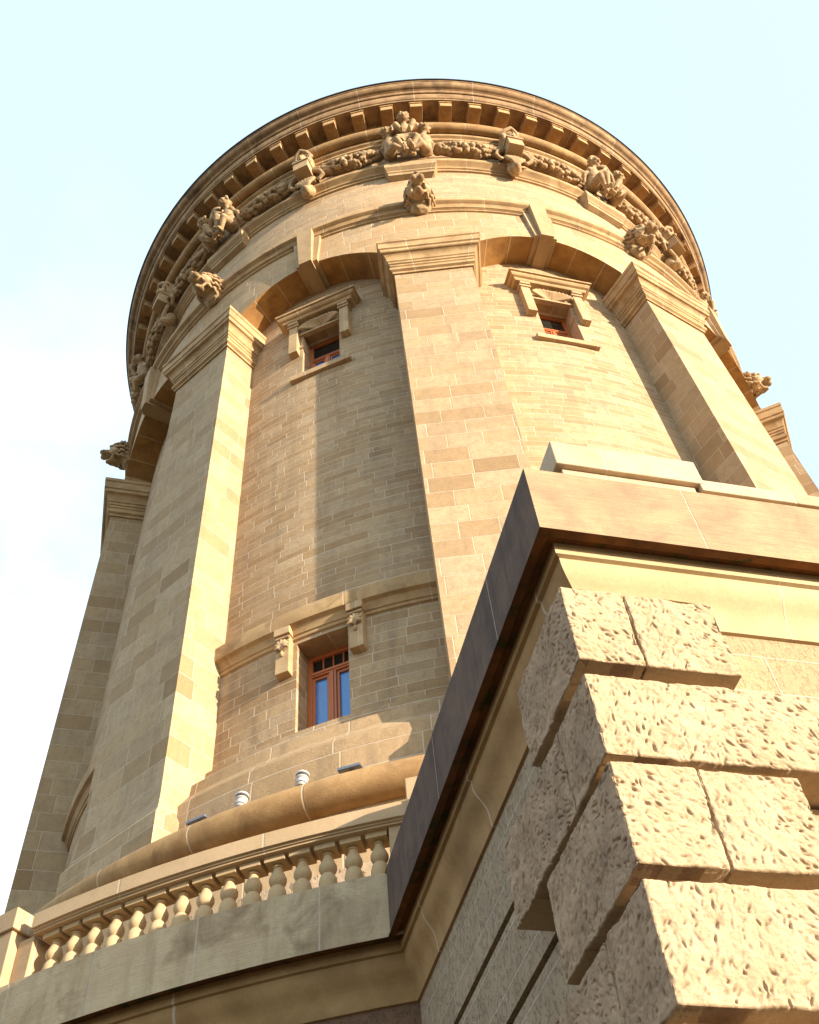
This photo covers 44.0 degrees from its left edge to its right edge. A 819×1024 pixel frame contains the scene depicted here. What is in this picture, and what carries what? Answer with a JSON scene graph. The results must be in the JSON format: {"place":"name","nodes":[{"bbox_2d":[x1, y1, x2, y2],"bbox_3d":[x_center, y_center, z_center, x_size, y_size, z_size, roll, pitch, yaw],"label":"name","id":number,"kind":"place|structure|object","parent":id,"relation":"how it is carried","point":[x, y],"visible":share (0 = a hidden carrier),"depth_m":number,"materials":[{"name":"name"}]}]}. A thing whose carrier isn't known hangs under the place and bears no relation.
{"place":"outdoors","nodes":[
{"label":"outdoors","id":0,"kind":"place"},
{"bbox_2d":[0,468,818,1023],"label":"terrace building","id":1,"kind":"structure","parent":0,"point":[612,812],"depth_m":5.00,"materials":[{"name":"stone"}]},
{"bbox_2d":[0,776,416,986],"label":"balustrade","id":2,"kind":"object","parent":1,"relation":"on","point":[26,948],"visible":0.66,"depth_m":8.33,"materials":[{"name":"stone"}]},
{"bbox_2d":[5,78,818,962],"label":"water tower","id":3,"kind":"structure","parent":1,"relation":"on","point":[387,342],"depth_m":18.69,"materials":[{"name":"stone"}]},
{"bbox_2d":[186,814,208,825],"bbox_3d":[-2.308,3.428,11.120,0.260,0.128,0.162,-26,-55,14],"label":"flat floodlight","id":4,"kind":"object","parent":3,"relation":"on","point":[197,819],"visible":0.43,"depth_m":11.10,"materials":[{"name":"grey metal"}]},
{"bbox_2d":[234,791,249,807],"bbox_3d":[-1.848,3.236,11.139,0.156,0.325,0.174,-24,-54,13],"label":"floodlight","id":5,"kind":"object","parent":3,"relation":"on","point":[242,797],"visible":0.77,"depth_m":11.16,"materials":[{"name":"white metal"}]},
{"bbox_2d":[295,770,309,786],"bbox_3d":[-1.165,2.965,10.994,0.156,0.325,0.174,-20,-54,10],"label":"floodlight","id":6,"kind":"object","parent":3,"relation":"on","point":[302,777],"visible":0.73,"depth_m":11.01,"materials":[{"name":"white metal"}]},
{"bbox_2d":[310,336,339,368],"bbox_3d":[-1.644,-3.057,21.177,0.828,1.750,0.345,-21,-54,11],"label":"window","id":7,"kind":"structure","parent":3,"relation":"in","point":[324,352],"depth_m":21.52,"materials":[{"name":"brown wood"}]},
{"bbox_2d":[307,645,350,727],"bbox_3d":[-0.982,2.558,13.825,0.778,1.640,0.345,-21,-54,11],"label":"window","id":8,"kind":"structure","parent":3,"relation":"in","point":[328,673],"depth_m":13.90,"materials":[{"name":"brown wood"}]},
{"bbox_2d":[337,762,362,773],"bbox_3d":[-0.621,2.770,10.769,0.260,0.128,0.162,-17,-53,7],"label":"flat floodlight","id":9,"kind":"object","parent":3,"relation":"on","point":[348,768],"visible":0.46,"depth_m":10.75,"materials":[{"name":"grey metal"}]},
{"bbox_2d":[539,315,571,337],"bbox_3d":[2.977,-3.572,21.200,0.828,1.750,0.345,8,-54,-11],"label":"window","id":10,"kind":"structure","parent":3,"relation":"in","point":[553,326],"depth_m":21.58,"materials":[{"name":"brown wood"}]},
{"bbox_2d":[539,441,818,509],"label":"parapet","id":11,"kind":"structure","parent":1,"relation":"on","point":[584,461],"depth_m":6.44,"materials":[{"name":"stone"}]},
{"bbox_2d":[0,0,818,914],"label":"sky","id":12,"kind":"structure","parent":0,"point":[111,110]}
]}

